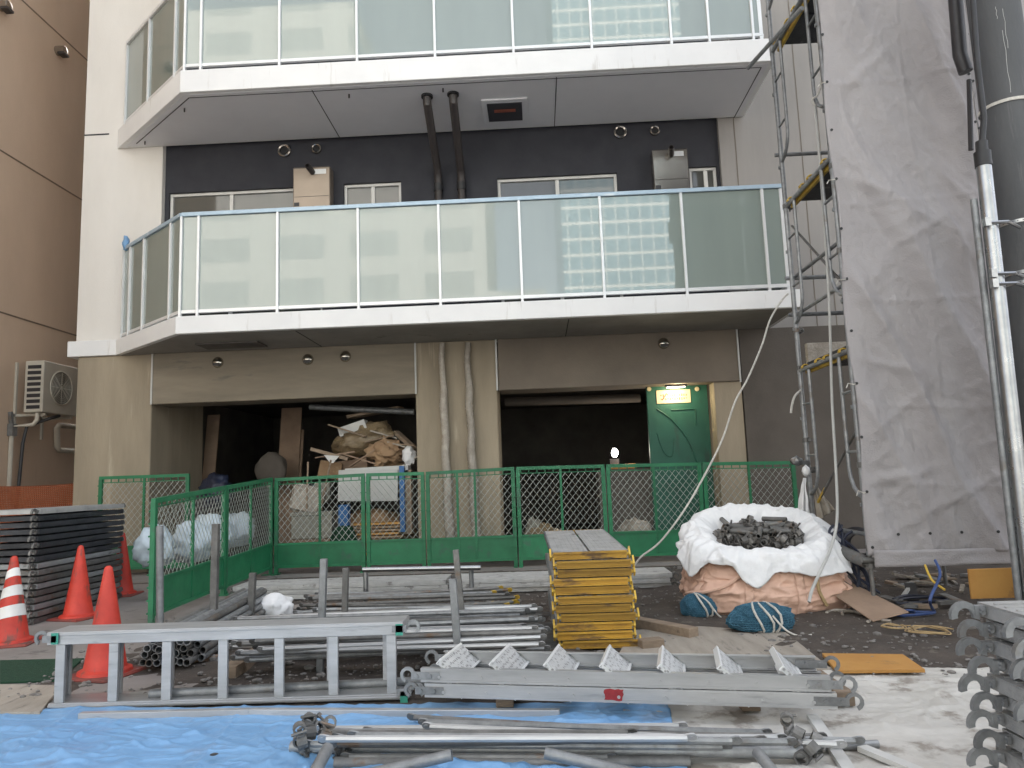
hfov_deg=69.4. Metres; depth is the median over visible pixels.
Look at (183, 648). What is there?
steel pipe
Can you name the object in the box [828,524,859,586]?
cable
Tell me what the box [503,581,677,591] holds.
scaffold plank
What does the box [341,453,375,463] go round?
batten
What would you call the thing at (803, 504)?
cloth
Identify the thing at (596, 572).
work platform
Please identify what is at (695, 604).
net bundle
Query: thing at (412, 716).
brace rod
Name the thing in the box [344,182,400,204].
window
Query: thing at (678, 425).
green door
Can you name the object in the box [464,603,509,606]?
brace rod
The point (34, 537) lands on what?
scaffold plank
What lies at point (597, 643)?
work platform
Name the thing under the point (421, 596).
brace rod
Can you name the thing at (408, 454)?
plastic bag
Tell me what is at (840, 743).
brace rod
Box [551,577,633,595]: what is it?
work platform
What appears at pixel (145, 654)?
steel pipe
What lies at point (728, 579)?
bulk bag
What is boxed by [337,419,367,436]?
paper sheet
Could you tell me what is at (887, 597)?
scrap piece
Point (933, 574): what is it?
scrap piece
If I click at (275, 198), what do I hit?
window
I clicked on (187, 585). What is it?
fence panel
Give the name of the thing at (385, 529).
cardboard sheet
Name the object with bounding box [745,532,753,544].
pipe coupler
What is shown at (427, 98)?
drain pipe
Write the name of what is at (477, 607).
brace rod
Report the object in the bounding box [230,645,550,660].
brace rod
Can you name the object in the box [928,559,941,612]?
cable
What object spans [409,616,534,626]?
brace rod
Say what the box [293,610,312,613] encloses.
brace rod
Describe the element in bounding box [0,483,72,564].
safety net
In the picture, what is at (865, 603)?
brown board
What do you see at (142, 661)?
steel pipe
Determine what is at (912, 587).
scrap piece
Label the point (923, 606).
scrap piece
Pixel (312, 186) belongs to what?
water heater
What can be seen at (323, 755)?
steel pipe
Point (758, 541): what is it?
pipe coupler
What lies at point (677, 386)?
notice lamp
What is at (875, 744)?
steel pipe
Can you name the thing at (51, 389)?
air conditioner
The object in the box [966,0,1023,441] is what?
utility pole
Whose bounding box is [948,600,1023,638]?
scaffold plank
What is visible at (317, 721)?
pipe coupler
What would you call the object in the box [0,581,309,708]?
pavement
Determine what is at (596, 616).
work platform
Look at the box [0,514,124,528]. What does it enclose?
scaffold plank
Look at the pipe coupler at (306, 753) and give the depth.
3.15 m
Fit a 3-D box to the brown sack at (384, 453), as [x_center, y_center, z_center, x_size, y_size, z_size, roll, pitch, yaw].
[-1.948,1.030,11.461,0.535,0.525,0.473,-6,-8,29]
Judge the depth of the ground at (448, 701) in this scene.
4.01 m
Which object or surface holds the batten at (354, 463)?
in the brown sack at (384, 453)
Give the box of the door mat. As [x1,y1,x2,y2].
[0,658,83,683]
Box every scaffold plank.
[0,503,125,514]
[0,509,123,521]
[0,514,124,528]
[0,520,124,535]
[0,525,123,541]
[0,531,123,548]
[0,536,123,555]
[0,542,121,562]
[0,548,120,569]
[0,553,122,576]
[0,559,122,583]
[0,564,122,589]
[0,570,122,597]
[0,576,121,604]
[25,581,120,610]
[26,587,122,618]
[27,593,121,624]
[227,574,454,590]
[229,578,451,594]
[285,590,424,598]
[448,567,678,583]
[448,577,676,587]
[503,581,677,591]
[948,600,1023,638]
[955,637,1023,679]
[957,619,1023,658]
[958,672,1023,720]
[966,708,1023,760]
[966,745,1023,767]
[967,655,1023,680]
[970,691,1018,711]
[973,728,1023,752]
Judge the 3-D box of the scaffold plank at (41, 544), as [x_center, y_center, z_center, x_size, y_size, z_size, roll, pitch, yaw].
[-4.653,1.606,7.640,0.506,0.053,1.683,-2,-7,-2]
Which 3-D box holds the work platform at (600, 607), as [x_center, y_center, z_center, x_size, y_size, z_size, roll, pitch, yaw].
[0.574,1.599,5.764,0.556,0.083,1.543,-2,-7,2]
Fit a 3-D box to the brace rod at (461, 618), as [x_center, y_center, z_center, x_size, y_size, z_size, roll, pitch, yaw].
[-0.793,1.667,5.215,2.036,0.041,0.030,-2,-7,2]
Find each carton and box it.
[318,460,341,479]
[337,458,373,469]
[385,462,402,478]
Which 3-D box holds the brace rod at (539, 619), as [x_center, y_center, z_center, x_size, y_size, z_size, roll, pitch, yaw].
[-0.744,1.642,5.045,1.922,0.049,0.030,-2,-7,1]
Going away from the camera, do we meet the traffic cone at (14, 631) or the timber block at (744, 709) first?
the timber block at (744, 709)
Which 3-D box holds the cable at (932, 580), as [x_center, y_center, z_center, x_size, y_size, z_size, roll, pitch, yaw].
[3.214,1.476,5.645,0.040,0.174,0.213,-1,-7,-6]
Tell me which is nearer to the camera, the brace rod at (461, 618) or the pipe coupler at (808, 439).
the brace rod at (461, 618)
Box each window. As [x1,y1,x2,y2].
[170,189,321,315]
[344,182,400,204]
[497,174,622,301]
[689,167,716,187]
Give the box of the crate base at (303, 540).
[293,538,329,568]
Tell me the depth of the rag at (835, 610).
5.92 m
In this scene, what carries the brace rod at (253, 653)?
on the brace rod at (449, 646)
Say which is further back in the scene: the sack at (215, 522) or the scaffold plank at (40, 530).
the sack at (215, 522)
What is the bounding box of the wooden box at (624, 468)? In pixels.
[611,467,634,468]
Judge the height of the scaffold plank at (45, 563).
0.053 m
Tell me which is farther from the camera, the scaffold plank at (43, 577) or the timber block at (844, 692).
the scaffold plank at (43, 577)
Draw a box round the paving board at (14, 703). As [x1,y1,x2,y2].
[0,684,53,714]
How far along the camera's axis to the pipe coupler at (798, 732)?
2.94 m
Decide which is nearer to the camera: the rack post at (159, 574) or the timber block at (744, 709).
the timber block at (744, 709)
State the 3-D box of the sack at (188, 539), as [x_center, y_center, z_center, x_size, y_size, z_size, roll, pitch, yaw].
[-3.904,1.913,8.995,0.595,0.514,0.513,-2,-7,2]
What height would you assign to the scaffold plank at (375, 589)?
0.048 m
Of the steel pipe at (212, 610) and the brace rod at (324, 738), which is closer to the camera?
the brace rod at (324, 738)
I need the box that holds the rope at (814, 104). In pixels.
[811,0,821,106]
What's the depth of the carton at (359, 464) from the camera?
11.64 m
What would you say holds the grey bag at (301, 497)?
on the plastic crate at (310, 525)
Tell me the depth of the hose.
7.11 m
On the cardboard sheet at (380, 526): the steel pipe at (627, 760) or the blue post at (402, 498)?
the blue post at (402, 498)
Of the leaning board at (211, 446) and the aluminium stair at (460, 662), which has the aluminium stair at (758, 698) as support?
the aluminium stair at (460, 662)
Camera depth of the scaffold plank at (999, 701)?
2.41 m
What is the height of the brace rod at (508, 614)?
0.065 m
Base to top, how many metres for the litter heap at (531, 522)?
0.509 m
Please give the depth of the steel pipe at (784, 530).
6.25 m
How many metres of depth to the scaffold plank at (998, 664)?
2.42 m
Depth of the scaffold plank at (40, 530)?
7.25 m
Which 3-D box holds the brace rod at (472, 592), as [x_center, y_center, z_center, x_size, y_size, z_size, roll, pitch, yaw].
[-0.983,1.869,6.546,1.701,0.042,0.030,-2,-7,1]
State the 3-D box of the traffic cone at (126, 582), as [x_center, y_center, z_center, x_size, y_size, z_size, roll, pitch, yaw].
[-4.526,2.090,8.586,0.380,0.720,0.380,-1,-7,-5]
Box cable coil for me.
[840,527,866,555]
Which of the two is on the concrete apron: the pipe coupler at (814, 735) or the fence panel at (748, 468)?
the fence panel at (748, 468)
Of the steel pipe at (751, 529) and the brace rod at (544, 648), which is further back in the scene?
the steel pipe at (751, 529)
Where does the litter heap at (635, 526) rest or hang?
on the concrete apron
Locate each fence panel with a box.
[97,474,189,569]
[146,486,228,622]
[219,477,279,593]
[271,473,365,575]
[365,472,425,572]
[425,467,517,567]
[516,464,607,567]
[606,462,703,556]
[702,461,797,508]
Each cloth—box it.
[798,478,809,512]
[813,485,834,518]
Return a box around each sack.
[132,524,176,567]
[172,520,210,562]
[196,513,237,551]
[229,511,254,547]
[331,420,394,459]
[364,435,404,466]
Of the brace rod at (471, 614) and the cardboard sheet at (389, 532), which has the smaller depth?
the brace rod at (471, 614)
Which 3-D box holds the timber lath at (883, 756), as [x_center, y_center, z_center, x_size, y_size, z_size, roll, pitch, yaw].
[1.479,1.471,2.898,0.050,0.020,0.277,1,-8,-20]
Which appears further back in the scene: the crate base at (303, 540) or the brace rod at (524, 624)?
the crate base at (303, 540)
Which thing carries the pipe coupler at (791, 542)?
in the bulk bag at (728, 579)
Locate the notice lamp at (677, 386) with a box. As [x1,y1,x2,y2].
[665,384,686,387]
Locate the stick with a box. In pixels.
[305,462,308,511]
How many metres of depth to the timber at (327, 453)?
11.14 m
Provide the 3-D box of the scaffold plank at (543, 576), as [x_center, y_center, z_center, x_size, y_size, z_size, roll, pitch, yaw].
[0.531,2.013,7.785,2.357,0.048,0.506,-2,-7,2]
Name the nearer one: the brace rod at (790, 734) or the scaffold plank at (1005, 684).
the scaffold plank at (1005, 684)
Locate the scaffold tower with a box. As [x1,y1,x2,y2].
[765,0,954,595]
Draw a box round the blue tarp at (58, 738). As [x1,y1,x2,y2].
[0,701,686,767]
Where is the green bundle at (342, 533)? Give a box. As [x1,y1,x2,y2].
[330,525,357,540]
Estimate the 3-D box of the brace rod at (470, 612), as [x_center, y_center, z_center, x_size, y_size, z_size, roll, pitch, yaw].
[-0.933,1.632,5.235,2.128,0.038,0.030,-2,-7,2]
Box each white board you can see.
[338,470,397,500]
[345,465,410,471]
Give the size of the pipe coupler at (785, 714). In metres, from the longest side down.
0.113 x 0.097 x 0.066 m
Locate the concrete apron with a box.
[131,549,873,582]
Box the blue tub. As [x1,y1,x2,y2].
[338,504,349,525]
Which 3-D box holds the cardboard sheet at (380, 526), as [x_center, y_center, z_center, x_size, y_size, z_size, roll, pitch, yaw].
[-1.987,2.128,11.077,0.871,0.030,0.444,-2,-7,2]
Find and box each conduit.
[7,412,17,435]
[970,0,1023,599]
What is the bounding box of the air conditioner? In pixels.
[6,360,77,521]
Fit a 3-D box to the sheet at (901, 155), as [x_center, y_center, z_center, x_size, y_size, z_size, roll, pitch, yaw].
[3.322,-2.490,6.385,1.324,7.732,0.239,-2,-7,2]
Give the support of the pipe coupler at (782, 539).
in the bulk bag at (728, 579)
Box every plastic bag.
[259,592,293,614]
[402,446,416,464]
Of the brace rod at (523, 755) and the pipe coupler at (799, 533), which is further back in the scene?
the pipe coupler at (799, 533)
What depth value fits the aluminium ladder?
4.07 m
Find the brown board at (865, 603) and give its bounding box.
[836,583,908,621]
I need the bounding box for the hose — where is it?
[635,293,788,565]
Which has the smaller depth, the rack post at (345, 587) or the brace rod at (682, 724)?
the brace rod at (682, 724)
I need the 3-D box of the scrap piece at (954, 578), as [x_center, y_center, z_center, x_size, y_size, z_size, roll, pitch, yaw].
[4.130,1.911,7.216,0.366,0.038,0.059,-4,-8,12]
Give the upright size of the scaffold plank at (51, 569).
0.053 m
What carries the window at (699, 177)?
in the apartment building at (581, 266)
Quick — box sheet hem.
[873,548,1018,566]
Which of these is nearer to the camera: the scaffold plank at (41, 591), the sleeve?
the sleeve
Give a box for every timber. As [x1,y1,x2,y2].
[161,654,217,664]
[229,648,255,677]
[310,447,348,460]
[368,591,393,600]
[394,431,416,450]
[405,470,413,533]
[635,617,698,637]
[638,636,664,648]
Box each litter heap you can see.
[524,517,539,534]
[524,522,558,533]
[618,517,651,530]
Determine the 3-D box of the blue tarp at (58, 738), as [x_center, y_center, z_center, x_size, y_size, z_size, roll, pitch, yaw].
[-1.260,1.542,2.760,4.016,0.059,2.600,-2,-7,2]
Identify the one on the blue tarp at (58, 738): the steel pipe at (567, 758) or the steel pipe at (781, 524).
the steel pipe at (567, 758)
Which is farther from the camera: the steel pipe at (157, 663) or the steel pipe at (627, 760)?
the steel pipe at (157, 663)
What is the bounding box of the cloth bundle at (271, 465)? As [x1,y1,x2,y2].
[254,452,286,487]
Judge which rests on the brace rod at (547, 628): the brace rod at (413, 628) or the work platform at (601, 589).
the brace rod at (413, 628)
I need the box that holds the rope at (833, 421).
[807,100,838,602]
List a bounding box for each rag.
[122,235,129,250]
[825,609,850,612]
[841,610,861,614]
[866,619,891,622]
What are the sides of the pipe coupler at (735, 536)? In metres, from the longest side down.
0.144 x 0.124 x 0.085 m
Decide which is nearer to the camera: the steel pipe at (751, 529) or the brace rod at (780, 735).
the brace rod at (780, 735)
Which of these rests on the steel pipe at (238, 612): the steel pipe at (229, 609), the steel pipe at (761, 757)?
the steel pipe at (229, 609)
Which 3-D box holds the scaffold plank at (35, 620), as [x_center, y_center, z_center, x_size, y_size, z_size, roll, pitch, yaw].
[-4.635,2.284,7.536,0.506,0.053,1.683,-2,-7,0]
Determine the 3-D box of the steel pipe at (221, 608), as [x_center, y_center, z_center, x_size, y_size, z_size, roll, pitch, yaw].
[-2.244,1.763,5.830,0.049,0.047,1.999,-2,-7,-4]
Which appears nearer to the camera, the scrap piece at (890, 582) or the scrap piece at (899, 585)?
the scrap piece at (899, 585)
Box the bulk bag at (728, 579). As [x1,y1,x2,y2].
[676,503,852,614]
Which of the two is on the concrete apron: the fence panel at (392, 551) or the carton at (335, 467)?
the fence panel at (392, 551)
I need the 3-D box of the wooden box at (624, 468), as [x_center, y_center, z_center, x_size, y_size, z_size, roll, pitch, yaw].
[1.814,1.361,12.193,0.420,0.079,0.350,-2,-7,2]
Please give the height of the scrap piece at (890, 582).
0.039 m
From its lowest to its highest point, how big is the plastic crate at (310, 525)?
0.380 m
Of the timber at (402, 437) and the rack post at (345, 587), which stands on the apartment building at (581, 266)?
the timber at (402, 437)
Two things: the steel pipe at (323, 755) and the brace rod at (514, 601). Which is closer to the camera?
the steel pipe at (323, 755)
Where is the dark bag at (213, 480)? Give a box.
[198,472,233,508]
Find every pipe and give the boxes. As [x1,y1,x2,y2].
[54,423,75,453]
[139,656,150,665]
[141,650,151,657]
[143,643,155,651]
[145,658,152,666]
[148,677,424,697]
[151,652,161,660]
[152,643,160,651]
[153,657,161,666]
[155,644,161,653]
[174,588,245,621]
[175,649,180,656]
[176,594,263,644]
[177,655,188,665]
[180,589,247,621]
[180,604,257,651]
[183,593,267,645]
[183,652,200,665]
[187,591,247,621]
[187,611,257,655]
[194,587,263,621]
[194,603,262,647]
[197,614,264,661]
[199,609,265,652]
[200,588,266,621]
[289,741,804,758]
[310,743,333,767]
[333,755,690,767]
[362,565,480,571]
[370,749,452,767]
[421,93,444,304]
[438,342,454,537]
[447,91,467,303]
[464,342,480,562]
[544,747,634,767]
[719,517,729,523]
[722,524,743,526]
[725,524,734,528]
[729,527,755,531]
[730,528,756,534]
[752,747,776,767]
[756,521,781,526]
[756,526,762,538]
[761,516,786,521]
[762,522,784,533]
[763,528,790,533]
[767,526,790,530]
[784,523,794,527]
[818,739,879,751]
[840,544,867,567]
[970,198,1022,600]
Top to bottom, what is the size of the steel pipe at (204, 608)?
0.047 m
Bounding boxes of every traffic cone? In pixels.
[0,556,43,648]
[46,545,94,621]
[72,566,149,683]
[115,533,143,596]
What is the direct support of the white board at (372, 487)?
on the cardboard sheet at (378, 523)
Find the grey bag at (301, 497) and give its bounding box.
[289,484,326,511]
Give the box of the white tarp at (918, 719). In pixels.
[637,666,1007,767]
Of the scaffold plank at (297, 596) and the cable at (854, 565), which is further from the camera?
the scaffold plank at (297, 596)
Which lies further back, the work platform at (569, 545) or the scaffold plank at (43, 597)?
the scaffold plank at (43, 597)
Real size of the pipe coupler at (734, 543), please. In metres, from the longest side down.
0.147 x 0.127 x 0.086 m
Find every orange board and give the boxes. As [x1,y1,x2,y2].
[822,653,924,673]
[967,568,1014,598]
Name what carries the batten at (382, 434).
on the brown sack at (384, 453)
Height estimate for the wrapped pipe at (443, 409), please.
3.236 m
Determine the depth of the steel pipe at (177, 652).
4.88 m
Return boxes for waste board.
[314,482,332,501]
[346,406,403,418]
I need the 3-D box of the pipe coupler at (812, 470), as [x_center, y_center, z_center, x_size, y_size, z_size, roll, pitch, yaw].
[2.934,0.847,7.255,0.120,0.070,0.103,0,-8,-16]
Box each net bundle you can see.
[680,592,720,616]
[725,601,811,634]
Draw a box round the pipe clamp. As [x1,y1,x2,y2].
[790,455,810,476]
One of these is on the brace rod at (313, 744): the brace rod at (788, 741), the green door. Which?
the brace rod at (788, 741)
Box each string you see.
[881,623,910,628]
[904,625,953,634]
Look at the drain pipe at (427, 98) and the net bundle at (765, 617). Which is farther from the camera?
the drain pipe at (427, 98)
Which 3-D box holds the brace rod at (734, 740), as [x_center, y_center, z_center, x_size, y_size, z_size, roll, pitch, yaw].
[0.106,1.437,3.009,1.615,0.048,0.030,-3,-7,7]
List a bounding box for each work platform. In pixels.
[544,529,630,560]
[545,553,631,587]
[548,572,636,605]
[548,589,635,630]
[548,598,636,640]
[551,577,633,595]
[551,590,634,613]
[552,537,634,569]
[552,559,635,577]
[557,607,639,622]
[559,630,640,648]
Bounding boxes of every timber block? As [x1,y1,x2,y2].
[496,699,513,706]
[738,706,760,711]
[820,670,855,706]
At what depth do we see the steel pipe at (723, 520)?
6.56 m
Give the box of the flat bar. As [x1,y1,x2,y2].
[78,707,559,718]
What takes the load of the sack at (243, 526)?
on the concrete apron
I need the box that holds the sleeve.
[948,0,973,150]
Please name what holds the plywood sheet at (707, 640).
on the dirt ground at (848, 623)
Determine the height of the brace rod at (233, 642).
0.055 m
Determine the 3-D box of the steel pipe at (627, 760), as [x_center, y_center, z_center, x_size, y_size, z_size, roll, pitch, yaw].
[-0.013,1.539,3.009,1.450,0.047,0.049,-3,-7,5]
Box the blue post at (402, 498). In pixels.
[399,466,405,531]
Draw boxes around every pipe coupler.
[291,721,307,750]
[293,736,312,759]
[299,712,328,735]
[300,713,315,739]
[318,715,336,743]
[332,733,351,760]
[714,530,728,536]
[716,533,727,544]
[726,533,734,541]
[728,533,740,543]
[730,534,745,545]
[736,536,749,545]
[739,518,752,525]
[742,515,756,523]
[743,518,754,525]
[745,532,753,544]
[745,533,756,548]
[756,539,771,547]
[761,534,769,541]
[767,540,780,548]
[775,531,789,547]
[780,711,796,733]
[785,723,806,747]
[787,537,794,546]
[790,738,823,766]
[791,529,803,538]
[793,327,803,333]
[793,537,803,545]
[802,437,812,444]
[803,731,825,758]
[810,467,815,473]
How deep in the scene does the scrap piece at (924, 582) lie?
7.07 m
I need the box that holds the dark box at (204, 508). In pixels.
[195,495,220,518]
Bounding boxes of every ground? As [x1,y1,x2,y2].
[21,571,553,707]
[39,562,1014,698]
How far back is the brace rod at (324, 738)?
2.98 m
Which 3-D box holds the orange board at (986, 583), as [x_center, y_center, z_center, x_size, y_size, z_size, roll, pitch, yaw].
[3.849,1.504,5.609,0.750,0.220,0.020,-2,-7,2]
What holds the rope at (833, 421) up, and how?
hanging from the scaffold tower
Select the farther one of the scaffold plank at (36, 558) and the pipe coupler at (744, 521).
the scaffold plank at (36, 558)
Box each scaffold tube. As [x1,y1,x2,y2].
[746,6,803,69]
[774,151,827,156]
[785,274,839,280]
[788,311,843,316]
[861,557,874,562]
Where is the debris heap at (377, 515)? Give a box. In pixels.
[350,507,418,560]
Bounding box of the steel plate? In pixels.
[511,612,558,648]
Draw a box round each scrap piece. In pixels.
[879,595,903,601]
[884,580,897,584]
[891,572,919,579]
[893,583,904,588]
[901,588,909,594]
[903,603,937,608]
[904,583,918,600]
[904,602,921,607]
[910,580,933,584]
[914,574,942,581]
[915,577,956,581]
[927,573,950,575]
[936,600,957,604]
[938,593,966,601]
[959,584,964,592]
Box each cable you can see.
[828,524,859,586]
[833,531,865,589]
[837,524,879,593]
[837,528,869,591]
[838,522,869,583]
[844,530,862,585]
[892,594,949,604]
[893,609,935,617]
[924,564,945,590]
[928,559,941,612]
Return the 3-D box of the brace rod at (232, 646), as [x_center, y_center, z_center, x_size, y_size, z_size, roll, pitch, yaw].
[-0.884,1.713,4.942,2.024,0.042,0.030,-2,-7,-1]
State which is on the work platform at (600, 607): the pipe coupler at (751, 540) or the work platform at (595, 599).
the work platform at (595, 599)
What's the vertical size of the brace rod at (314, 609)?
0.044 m
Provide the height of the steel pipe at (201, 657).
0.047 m
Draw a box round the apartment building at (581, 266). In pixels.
[67,0,978,572]
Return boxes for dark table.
[596,468,653,532]
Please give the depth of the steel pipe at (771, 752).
2.98 m
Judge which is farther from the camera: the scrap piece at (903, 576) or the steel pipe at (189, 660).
the scrap piece at (903, 576)
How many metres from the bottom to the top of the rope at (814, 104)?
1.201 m
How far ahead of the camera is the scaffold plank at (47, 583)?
7.14 m
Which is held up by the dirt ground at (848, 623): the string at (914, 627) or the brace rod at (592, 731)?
the string at (914, 627)
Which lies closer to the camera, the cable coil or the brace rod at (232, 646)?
the brace rod at (232, 646)
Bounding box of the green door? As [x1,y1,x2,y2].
[646,385,714,529]
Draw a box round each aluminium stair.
[400,643,857,692]
[404,663,863,710]
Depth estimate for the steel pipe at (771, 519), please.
6.56 m
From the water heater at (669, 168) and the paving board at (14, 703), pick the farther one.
the water heater at (669, 168)
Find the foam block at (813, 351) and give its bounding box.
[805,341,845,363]
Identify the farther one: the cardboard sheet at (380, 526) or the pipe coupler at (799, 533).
the cardboard sheet at (380, 526)
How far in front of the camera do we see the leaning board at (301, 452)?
13.20 m
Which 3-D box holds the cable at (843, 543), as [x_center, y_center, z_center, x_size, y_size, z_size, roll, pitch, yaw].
[2.861,1.444,6.193,0.096,0.552,0.272,4,-9,-38]
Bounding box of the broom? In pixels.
[321,455,338,509]
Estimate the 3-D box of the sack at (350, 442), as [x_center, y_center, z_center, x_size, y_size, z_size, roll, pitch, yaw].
[-2.333,0.876,11.675,1.046,0.613,0.592,-2,-7,2]
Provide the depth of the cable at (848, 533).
6.24 m
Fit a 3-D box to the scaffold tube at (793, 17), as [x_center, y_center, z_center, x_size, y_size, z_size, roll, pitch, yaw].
[2.539,-3.344,7.194,0.043,0.062,1.022,-1,-7,-10]
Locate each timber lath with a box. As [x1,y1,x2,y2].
[806,714,854,767]
[857,744,922,767]
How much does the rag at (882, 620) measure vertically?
0.031 m
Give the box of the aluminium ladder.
[34,615,424,708]
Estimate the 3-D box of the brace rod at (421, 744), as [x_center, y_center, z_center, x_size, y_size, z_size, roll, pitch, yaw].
[0.126,1.465,3.031,1.801,0.038,0.030,-3,-7,4]
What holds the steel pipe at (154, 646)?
on the steel pipe at (155, 656)
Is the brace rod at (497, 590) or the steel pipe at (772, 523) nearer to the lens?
the steel pipe at (772, 523)
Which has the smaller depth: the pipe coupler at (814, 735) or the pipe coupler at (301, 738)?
the pipe coupler at (814, 735)
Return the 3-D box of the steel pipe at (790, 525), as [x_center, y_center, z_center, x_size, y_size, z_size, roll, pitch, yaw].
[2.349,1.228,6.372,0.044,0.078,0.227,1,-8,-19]
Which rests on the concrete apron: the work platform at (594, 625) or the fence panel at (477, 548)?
the fence panel at (477, 548)
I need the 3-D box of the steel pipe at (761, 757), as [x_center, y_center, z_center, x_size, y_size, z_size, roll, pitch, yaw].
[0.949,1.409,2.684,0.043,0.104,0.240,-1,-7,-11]
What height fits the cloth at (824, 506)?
0.336 m
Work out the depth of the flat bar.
3.76 m
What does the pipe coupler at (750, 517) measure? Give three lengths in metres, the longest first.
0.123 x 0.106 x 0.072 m
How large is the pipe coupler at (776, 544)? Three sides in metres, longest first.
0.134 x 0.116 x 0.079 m
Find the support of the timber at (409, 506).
on the apartment building at (581, 266)
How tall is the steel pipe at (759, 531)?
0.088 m
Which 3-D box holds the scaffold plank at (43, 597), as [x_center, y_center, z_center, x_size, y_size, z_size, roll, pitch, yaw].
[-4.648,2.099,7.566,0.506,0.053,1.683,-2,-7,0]
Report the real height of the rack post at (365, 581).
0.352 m
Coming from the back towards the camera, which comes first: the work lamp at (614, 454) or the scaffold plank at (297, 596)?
the work lamp at (614, 454)
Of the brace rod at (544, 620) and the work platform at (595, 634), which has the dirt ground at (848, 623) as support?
the brace rod at (544, 620)
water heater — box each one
[293,163,333,206]
[650,145,689,189]
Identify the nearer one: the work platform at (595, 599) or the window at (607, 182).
the work platform at (595, 599)
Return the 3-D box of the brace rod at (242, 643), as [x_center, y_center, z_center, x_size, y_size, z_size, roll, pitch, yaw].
[-0.819,1.598,4.656,1.837,0.046,0.030,-2,-7,0]
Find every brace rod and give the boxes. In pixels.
[229,643,316,648]
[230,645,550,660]
[231,634,538,645]
[232,606,542,620]
[233,608,529,620]
[235,647,526,655]
[236,629,525,646]
[238,641,544,651]
[239,603,536,616]
[244,651,444,662]
[249,628,547,643]
[249,639,544,655]
[252,643,340,649]
[257,634,546,651]
[279,599,517,614]
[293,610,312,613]
[299,603,449,606]
[303,588,511,597]
[305,590,496,599]
[307,739,732,750]
[308,586,503,599]
[312,604,518,611]
[315,591,504,593]
[316,595,519,606]
[316,721,687,729]
[317,733,697,742]
[318,728,637,734]
[323,635,520,642]
[327,592,509,600]
[331,735,766,747]
[333,733,796,745]
[334,728,865,744]
[340,752,616,758]
[347,730,741,744]
[363,726,827,736]
[404,625,537,633]
[407,624,543,629]
[407,713,559,722]
[409,612,535,617]
[409,614,543,621]
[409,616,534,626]
[413,616,543,626]
[418,718,772,732]
[422,722,846,748]
[424,613,525,617]
[424,623,522,626]
[437,613,526,616]
[449,617,545,625]
[460,623,527,626]
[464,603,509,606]
[493,733,786,737]
[538,626,549,631]
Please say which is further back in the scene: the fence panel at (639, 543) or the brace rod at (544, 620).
the fence panel at (639, 543)
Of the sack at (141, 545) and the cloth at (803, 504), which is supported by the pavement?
the sack at (141, 545)
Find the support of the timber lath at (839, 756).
on the white tarp at (918, 719)
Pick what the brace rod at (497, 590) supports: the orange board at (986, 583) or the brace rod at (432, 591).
the brace rod at (432, 591)
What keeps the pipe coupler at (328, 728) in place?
on the brace rod at (313, 744)
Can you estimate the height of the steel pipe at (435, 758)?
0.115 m
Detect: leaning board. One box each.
[202,415,219,480]
[273,407,301,554]
[298,430,303,482]
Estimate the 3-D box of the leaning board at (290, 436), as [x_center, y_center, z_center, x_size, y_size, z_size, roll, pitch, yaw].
[-3.947,1.682,13.043,0.366,2.572,0.430,-2,-7,2]
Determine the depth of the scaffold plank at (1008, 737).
2.39 m
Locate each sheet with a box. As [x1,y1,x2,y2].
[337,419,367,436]
[350,521,399,525]
[352,524,399,528]
[354,527,399,531]
[356,531,401,535]
[357,534,405,538]
[358,537,402,540]
[620,626,831,671]
[817,0,1017,554]
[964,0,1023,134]
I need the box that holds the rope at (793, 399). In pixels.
[790,390,801,412]
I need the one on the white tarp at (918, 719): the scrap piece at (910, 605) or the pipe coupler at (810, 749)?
the pipe coupler at (810, 749)
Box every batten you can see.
[315,451,354,457]
[328,424,366,436]
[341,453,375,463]
[349,449,374,466]
[365,435,394,442]
[370,430,396,438]
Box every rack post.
[156,526,163,622]
[209,524,219,609]
[247,573,256,614]
[316,559,327,672]
[341,568,348,611]
[363,572,367,601]
[449,578,460,643]
[453,549,464,615]
[469,570,478,601]
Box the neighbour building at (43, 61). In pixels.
[0,0,89,549]
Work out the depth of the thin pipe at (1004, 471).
5.13 m
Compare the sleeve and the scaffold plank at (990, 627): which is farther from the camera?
the sleeve
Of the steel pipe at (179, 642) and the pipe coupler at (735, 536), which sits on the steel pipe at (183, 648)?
the steel pipe at (179, 642)
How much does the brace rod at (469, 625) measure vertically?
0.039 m
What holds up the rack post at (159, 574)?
on the dirt ground at (848, 623)
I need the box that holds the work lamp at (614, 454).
[609,448,618,463]
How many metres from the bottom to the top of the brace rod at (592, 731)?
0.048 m
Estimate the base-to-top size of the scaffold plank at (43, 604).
0.053 m
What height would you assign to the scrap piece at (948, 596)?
0.062 m
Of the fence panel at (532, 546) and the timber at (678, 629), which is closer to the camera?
the timber at (678, 629)
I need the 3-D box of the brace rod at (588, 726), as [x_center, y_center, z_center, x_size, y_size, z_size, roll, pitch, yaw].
[0.331,1.520,3.280,1.573,0.038,0.030,-4,-7,11]
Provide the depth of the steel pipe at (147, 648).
4.85 m
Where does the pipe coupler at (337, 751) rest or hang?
on the blue tarp at (58, 738)
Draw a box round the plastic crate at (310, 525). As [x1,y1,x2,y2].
[290,510,337,538]

